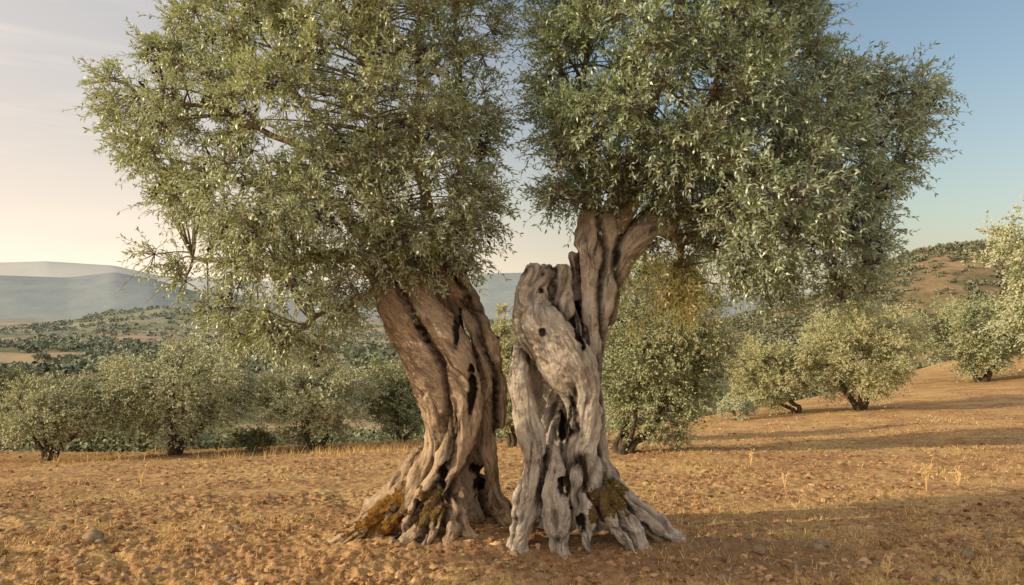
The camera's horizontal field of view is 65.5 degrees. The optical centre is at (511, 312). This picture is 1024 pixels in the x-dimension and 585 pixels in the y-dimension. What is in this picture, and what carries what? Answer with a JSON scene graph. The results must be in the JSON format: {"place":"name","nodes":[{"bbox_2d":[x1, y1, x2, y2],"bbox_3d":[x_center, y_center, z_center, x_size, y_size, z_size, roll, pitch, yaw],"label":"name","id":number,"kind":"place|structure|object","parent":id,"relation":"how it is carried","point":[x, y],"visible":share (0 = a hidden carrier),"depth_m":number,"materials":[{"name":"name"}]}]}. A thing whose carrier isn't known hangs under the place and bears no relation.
{"place":"outdoors","nodes":[
{"label":"outdoors","id":0,"kind":"place"},
{"bbox_2d":[45,308,635,331],"bbox_3d":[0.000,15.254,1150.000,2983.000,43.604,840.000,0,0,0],"label":"hills","id":1,"kind":"structure","parent":0,"point":[160,322],"depth_m":905.19,"materials":[{"name":"green plant"}]},
{"bbox_2d":[1,305,638,334],"bbox_3d":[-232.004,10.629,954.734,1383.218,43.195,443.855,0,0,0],"label":"valley scrub","id":2,"kind":"object","parent":1,"relation":"on","point":[35,326],"visible":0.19,"depth_m":942.78,"materials":[{"name":"green plant"}]},
{"bbox_2d":[0,272,781,319],"bbox_3d":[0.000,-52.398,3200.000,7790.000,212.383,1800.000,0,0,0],"label":"hills","id":3,"kind":"structure","parent":0,"point":[79,297],"depth_m":2710.09,"materials":[{"name":"grey"}]},
{"bbox_2d":[0,261,822,298],"bbox_3d":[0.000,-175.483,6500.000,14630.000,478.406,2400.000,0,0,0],"label":"hills","id":4,"kind":"structure","parent":0,"point":[48,269],"depth_m":6120.95,"materials":[{"name":"grey"}]},
{"bbox_2d":[0,318,1023,584],"bbox_3d":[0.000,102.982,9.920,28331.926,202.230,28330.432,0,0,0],"label":"ground","id":5,"kind":"structure","parent":0,"point":[942,392],"depth_m":10.08,"materials":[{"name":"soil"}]},
{"bbox_2d":[0,362,40,428],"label":"olive tree","id":6,"kind":"object","parent":5,"relation":"on","point":[14,372],"visible":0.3,"depth_m":24.41,"materials":[{"name":"green plant"}]},
{"bbox_2d":[18,362,35,375],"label":"grove tree","id":7,"kind":"object","parent":5,"relation":"on","point":[29,366],"visible":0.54,"depth_m":224.34,"materials":[{"name":"green plant"}]},
{"bbox_2d":[20,526,36,531],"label":"stone","id":8,"kind":"object","parent":5,"relation":"on","point":[28,527],"visible":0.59,"depth_m":7.54,"materials":[{"name":"beige stone"}]},
{"bbox_2d":[31,353,41,360],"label":"grove tree","id":9,"kind":"object","parent":5,"relation":"on","point":[35,357],"visible":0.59,"depth_m":354.51,"materials":[{"name":"green plant"}]},
{"bbox_2d":[37,350,51,362],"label":"grove tree","id":10,"kind":"object","parent":5,"relation":"on","point":[43,355],"visible":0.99,"depth_m":348.56,"materials":[{"name":"green plant"}]},
{"bbox_2d":[40,370,54,378],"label":"grove tree","id":11,"kind":"object","parent":5,"relation":"on","point":[50,371],"visible":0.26,"depth_m":218.66,"materials":[{"name":"green plant"}]},
{"bbox_2d":[50,356,64,362],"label":"grove tree","id":12,"kind":"object","parent":5,"relation":"on","point":[54,358],"visible":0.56,"depth_m":321.90,"materials":[{"name":"green plant"}]},
{"bbox_2d":[57,524,66,529],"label":"stone","id":13,"kind":"object","parent":5,"relation":"on","point":[62,527],"visible":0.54,"depth_m":7.67,"materials":[{"name":"beige stone"}]},
{"bbox_2d":[0,366,135,460],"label":"olive tree","id":14,"kind":"object","parent":5,"relation":"on","point":[60,407],"visible":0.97,"depth_m":18.71,"materials":[{"name":"green plant"}]},
{"bbox_2d":[67,355,77,363],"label":"grove tree","id":15,"kind":"object","parent":5,"relation":"on","point":[74,356],"visible":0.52,"depth_m":312.74,"materials":[{"name":"green plant"}]},
{"bbox_2d":[75,559,84,565],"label":"stone","id":16,"kind":"object","parent":5,"relation":"on","point":[79,562],"visible":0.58,"depth_m":6.26,"materials":[{"name":"beige stone"}]},
{"bbox_2d":[81,529,103,541],"bbox_3d":[-3.744,2.015,7.097,0.198,0.147,0.236,0,0,-28],"label":"stone","id":17,"kind":"object","parent":5,"relation":"on","point":[92,535],"visible":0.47,"depth_m":7.04,"materials":[{"name":"beige stone"}]},
{"bbox_2d":[95,539,104,543],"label":"stone","id":18,"kind":"object","parent":5,"relation":"on","point":[98,541],"visible":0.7,"depth_m":6.92,"materials":[{"name":"beige stone"}]},
{"bbox_2d":[130,345,140,352],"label":"grove tree","id":19,"kind":"object","parent":5,"relation":"on","point":[134,350],"visible":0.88,"depth_m":385.33,"materials":[{"name":"green plant"}]},
{"bbox_2d":[138,464,146,485],"bbox_3d":[-5.579,2.473,12.008,0.086,0.406,0.146,0,0,42],"label":"dry weed","id":20,"kind":"object","parent":5,"relation":"on","point":[142,474],"visible":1,"depth_m":12.01,"materials":[{"name":"beige plant"}]},
{"bbox_2d":[152,567,165,573],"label":"stone","id":21,"kind":"object","parent":5,"relation":"on","point":[157,570],"visible":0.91,"depth_m":6.10,"materials":[{"name":"beige stone"}]},
{"bbox_2d":[63,330,261,455],"bbox_3d":[-8.818,2.197,20.447,4.994,3.505,4.781,0,0,0],"label":"olive tree","id":22,"kind":"object","parent":5,"relation":"on","point":[191,385],"visible":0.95,"depth_m":19.76,"materials":[{"name":"green plant"}]},
{"bbox_2d":[182,562,193,568],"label":"stone","id":23,"kind":"object","parent":5,"relation":"on","point":[187,565],"visible":1,"depth_m":6.17,"materials":[{"name":"beige stone"}]},
{"bbox_2d":[208,546,217,550],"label":"stone","id":24,"kind":"object","parent":5,"relation":"on","point":[213,547],"visible":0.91,"depth_m":6.63,"materials":[{"name":"beige stone"}]},
{"bbox_2d":[3,436,423,463],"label":"tall dry grass","id":25,"kind":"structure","parent":5,"relation":"on","point":[316,452],"depth_m":18.87,"materials":[{"name":"beige plant"}]},
{"bbox_2d":[222,525,233,531],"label":"stone","id":26,"kind":"object","parent":5,"relation":"on","point":[227,528],"visible":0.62,"depth_m":7.53,"materials":[{"name":"beige stone"}]},
{"bbox_2d":[223,575,232,580],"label":"stone","id":27,"kind":"object","parent":5,"relation":"on","point":[228,578],"visible":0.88,"depth_m":5.91,"materials":[{"name":"beige stone"}]},
{"bbox_2d":[233,524,241,528],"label":"stone","id":28,"kind":"object","parent":5,"relation":"on","point":[236,526],"visible":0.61,"depth_m":7.67,"materials":[{"name":"beige stone"}]},
{"bbox_2d":[223,424,278,451],"bbox_3d":[-7.051,3.475,21.525,1.411,0.920,1.238,0,0,0],"label":"bush","id":29,"kind":"object","parent":5,"relation":"on","point":[252,440],"visible":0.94,"depth_m":21.34,"materials":[{"name":"green plant"}]},
{"bbox_2d":[61,0,531,548],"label":"olive tree","id":30,"kind":"object","parent":5,"relation":"on","point":[425,300],"visible":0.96,"depth_m":6.72,"materials":[{"name":"green plant"}]},
{"bbox_2d":[236,352,389,451],"bbox_3d":[-5.215,2.404,21.017,3.815,2.941,3.944,0,0,0],"label":"olive tree","id":31,"kind":"object","parent":5,"relation":"on","point":[318,402],"visible":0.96,"depth_m":20.47,"materials":[{"name":"green plant"}]},
{"bbox_2d":[356,345,365,351],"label":"grove tree","id":32,"kind":"object","parent":5,"relation":"on","point":[362,348],"visible":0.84,"depth_m":376.18,"materials":[{"name":"green plant"}]},
{"bbox_2d":[368,426,388,440],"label":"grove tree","id":33,"kind":"object","parent":5,"relation":"on","point":[376,433],"visible":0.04,"depth_m":102.77,"materials":[{"name":"green plant"}]},
{"bbox_2d":[353,352,424,441],"bbox_3d":[-3.223,2.562,23.143,2.668,2.869,2.910,0,0,0],"label":"olive tree","id":34,"kind":"object","parent":5,"relation":"on","point":[398,384],"visible":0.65,"depth_m":22.52,"materials":[{"name":"green plant"}]},
{"bbox_2d":[0,374,839,451],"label":"slope scrub","id":35,"kind":"object","parent":5,"relation":"on","point":[108,442],"visible":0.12,"depth_m":30.85,"materials":[{"name":"green plant"}]},
{"bbox_2d":[0,324,878,383],"bbox_3d":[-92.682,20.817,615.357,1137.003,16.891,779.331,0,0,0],"label":"grove","id":36,"kind":"object","parent":5,"relation":"on","point":[103,345],"visible":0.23,"depth_m":391.53,"materials":[{"name":"green plant"}]},
{"bbox_2d":[491,302,516,447],"bbox_3d":[0.056,1.555,19.037,2.131,3.774,2.176,0,0,0],"label":"olive tree","id":37,"kind":"object","parent":5,"relation":"on","point":[506,340],"visible":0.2,"depth_m":18.80,"materials":[{"name":"green plant"}]},
{"bbox_2d":[0,416,1023,584],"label":"soil clods","id":38,"kind":"object","parent":5,"relation":"on","point":[620,563],"visible":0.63,"depth_m":6.81,"materials":[{"name":"brown soil"}]},
{"bbox_2d":[276,350,858,438],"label":"slope scrub","id":39,"kind":"object","parent":5,"relation":"on","point":[724,391],"depth_m":52.35,"materials":[{"name":"green plant"}]},
{"bbox_2d":[601,251,748,454],"bbox_3d":[2.980,0.880,16.055,3.471,4.499,3.535,0,0,0],"label":"olive tree","id":40,"kind":"object","parent":5,"relation":"on","point":[676,365],"visible":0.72,"depth_m":15.42,"materials":[{"name":"green plant"}]},
{"bbox_2d":[709,534,717,539],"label":"stone","id":41,"kind":"object","parent":5,"relation":"on","point":[712,536],"visible":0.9,"depth_m":7.00,"materials":[{"name":"beige stone"}]},
{"bbox_2d":[715,384,724,396],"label":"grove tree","id":42,"kind":"object","parent":5,"relation":"on","point":[719,387],"visible":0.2,"depth_m":191.42,"materials":[{"name":"green plant"}]},
{"bbox_2d":[715,573,727,580],"bbox_3d":[1.575,1.996,5.965,0.098,0.072,0.116,0,0,43],"label":"stone","id":43,"kind":"object","parent":5,"relation":"on","point":[722,575],"visible":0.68,"depth_m":5.93,"materials":[{"name":"beige stone"}]},
{"bbox_2d":[501,0,971,558],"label":"olive tree","id":44,"kind":"object","parent":5,"relation":"on","point":[565,316],"visible":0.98,"depth_m":6.42,"materials":[{"name":"green plant"}]},
{"bbox_2d":[716,393,764,420],"bbox_3d":[7.540,3.258,27.106,1.674,1.019,1.553,0,0,42],"label":"bush","id":45,"kind":"object","parent":5,"relation":"on","point":[742,406],"visible":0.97,"depth_m":26.80,"materials":[{"name":"green plant"}]},
{"bbox_2d":[740,534,751,540],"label":"stone","id":46,"kind":"object","parent":5,"relation":"on","point":[748,537],"visible":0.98,"depth_m":7.04,"materials":[{"name":"beige stone"}]},
{"bbox_2d":[749,448,753,465],"bbox_3d":[3.938,2.393,13.086,0.077,0.332,0.104,0,0,-26],"label":"dry weed","id":47,"kind":"object","parent":5,"relation":"on","point":[751,456],"visible":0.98,"depth_m":13.09,"materials":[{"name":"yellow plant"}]},
{"bbox_2d":[752,545,765,554],"bbox_3d":[2.030,1.961,6.566,0.107,0.076,0.118,0,0,-36],"label":"stone","id":48,"kind":"object","parent":5,"relation":"on","point":[759,550],"visible":1,"depth_m":6.53,"materials":[{"name":"beige stone"}]},
{"bbox_2d":[721,330,819,415],"bbox_3d":[9.246,2.236,28.516,3.661,3.342,3.460,0,0,34],"label":"olive tree","id":49,"kind":"object","parent":5,"relation":"on","point":[758,363],"visible":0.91,"depth_m":27.94,"materials":[{"name":"green plant"}]},
{"bbox_2d":[779,471,790,486],"bbox_3d":[3.670,2.248,10.695,0.149,0.271,0.079,0,0,21],"label":"dry weed","id":50,"kind":"object","parent":5,"relation":"on","point":[783,478],"visible":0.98,"depth_m":10.69,"materials":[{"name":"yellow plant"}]},
{"bbox_2d":[789,563,801,570],"bbox_3d":[2.198,1.975,6.163,0.101,0.065,0.115,0,0,9],"label":"stone","id":51,"kind":"object","parent":5,"relation":"on","point":[792,566],"visible":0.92,"depth_m":6.14,"materials":[{"name":"beige stone"}]},
{"bbox_2d":[796,560,805,565],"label":"stone","id":52,"kind":"object","parent":5,"relation":"on","point":[800,562],"visible":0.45,"depth_m":6.31,"materials":[{"name":"beige stone"}]},
{"bbox_2d":[809,542,826,552],"bbox_3d":[2.569,1.984,6.694,0.125,0.092,0.148,0,0,-29],"label":"stone","id":53,"kind":"object","parent":5,"relation":"on","point":[815,547],"visible":0.84,"depth_m":6.65,"materials":[{"name":"beige stone"}]},
{"bbox_2d":[814,539,828,546],"bbox_3d":[2.668,1.988,6.863,0.125,0.070,0.110,0,0,25],"label":"stone","id":54,"kind":"object","parent":5,"relation":"on","point":[824,542],"visible":0.69,"depth_m":6.84,"materials":[{"name":"beige stone"}]},
{"bbox_2d":[826,571,836,578],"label":"stone","id":55,"kind":"object","parent":5,"relation":"on","point":[832,573],"visible":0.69,"depth_m":6.03,"materials":[{"name":"beige stone"}]},
{"bbox_2d":[853,563,864,569],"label":"stone","id":56,"kind":"object","parent":5,"relation":"on","point":[858,565],"visible":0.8,"depth_m":6.16,"materials":[{"name":"beige stone"}]},
{"bbox_2d":[792,295,945,410],"bbox_3d":[12.329,1.537,27.853,5.327,4.414,5.159,0,0,-42],"label":"olive tree","id":57,"kind":"object","parent":5,"relation":"on","point":[893,368],"visible":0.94,"depth_m":27.24,"materials":[{"name":"green plant"}]},
{"bbox_2d":[880,553,893,580],"bbox_3d":[2.794,1.912,5.941,0.087,0.235,0.087,0,0,43],"label":"dry weed","id":58,"kind":"object","parent":5,"relation":"on","point":[885,567],"visible":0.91,"depth_m":5.93,"materials":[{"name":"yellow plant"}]},
{"bbox_2d":[920,458,933,490],"bbox_3d":[5.322,2.093,10.195,0.191,0.458,0.133,0,0,0],"label":"dry weed","id":59,"kind":"object","parent":5,"relation":"on","point":[926,477],"visible":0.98,"depth_m":10.17,"materials":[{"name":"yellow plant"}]},
{"bbox_2d":[932,575,947,581],"bbox_3d":[3.185,1.987,5.923,0.085,0.063,0.102,0,0,-44],"label":"stone","id":60,"kind":"object","parent":5,"relation":"on","point":[935,577],"visible":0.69,"depth_m":5.91,"materials":[{"name":"beige stone"}]},
{"bbox_2d":[953,465,961,484],"bbox_3d":[5.866,2.177,10.512,0.097,0.326,0.122,0,0,-15],"label":"dry weed","id":61,"kind":"object","parent":5,"relation":"on","point":[958,476],"visible":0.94,"depth_m":10.50,"materials":[{"name":"beige plant"}]},
{"bbox_2d":[954,542,961,546],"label":"stone","id":62,"kind":"object","parent":5,"relation":"on","point":[958,544],"visible":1,"depth_m":6.79,"materials":[{"name":"beige stone"}]},
{"bbox_2d":[903,290,1023,382],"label":"olive tree","id":63,"kind":"object","parent":5,"relation":"on","point":[971,316],"visible":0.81,"depth_m":39.48,"materials":[{"name":"green plant"}]},
{"bbox_2d":[960,549,976,559],"bbox_3d":[3.688,1.960,6.432,0.115,0.082,0.127,0,0,23],"label":"stone","id":64,"kind":"object","parent":5,"relation":"on","point":[969,554],"visible":0.91,"depth_m":6.39,"materials":[{"name":"beige stone"}]},
{"bbox_2d":[960,184,1023,370],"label":"olive tree","id":65,"kind":"object","parent":5,"relation":"on","point":[1005,240],"visible":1,"depth_m":14.17,"materials":[{"name":"green plant"}]},
{"bbox_2d":[1016,552,1023,557],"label":"stone","id":66,"kind":"object","parent":5,"relation":"on","point":[1020,554],"visible":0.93,"depth_m":6.48,"materials":[{"name":"beige stone"}]},
{"bbox_2d":[0,0,1023,286],"label":"sky","id":67,"kind":"structure","parent":0,"point":[53,207],"materials":[{"name":"blue"}]},
{"bbox_2d":[236,243,1023,377],"bbox_3d":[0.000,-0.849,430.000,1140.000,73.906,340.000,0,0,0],"label":"hillside","id":68,"kind":"structure","parent":0,"point":[929,284],"depth_m":344.41,"materials":[{"name":"green plant"}]},
{"bbox_2d":[693,239,1023,370],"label":"hillside scrub","id":69,"kind":"object","parent":68,"relation":"on","point":[784,331],"visible":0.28,"depth_m":352.58,"materials":[{"name":"green plant"}]}
]}

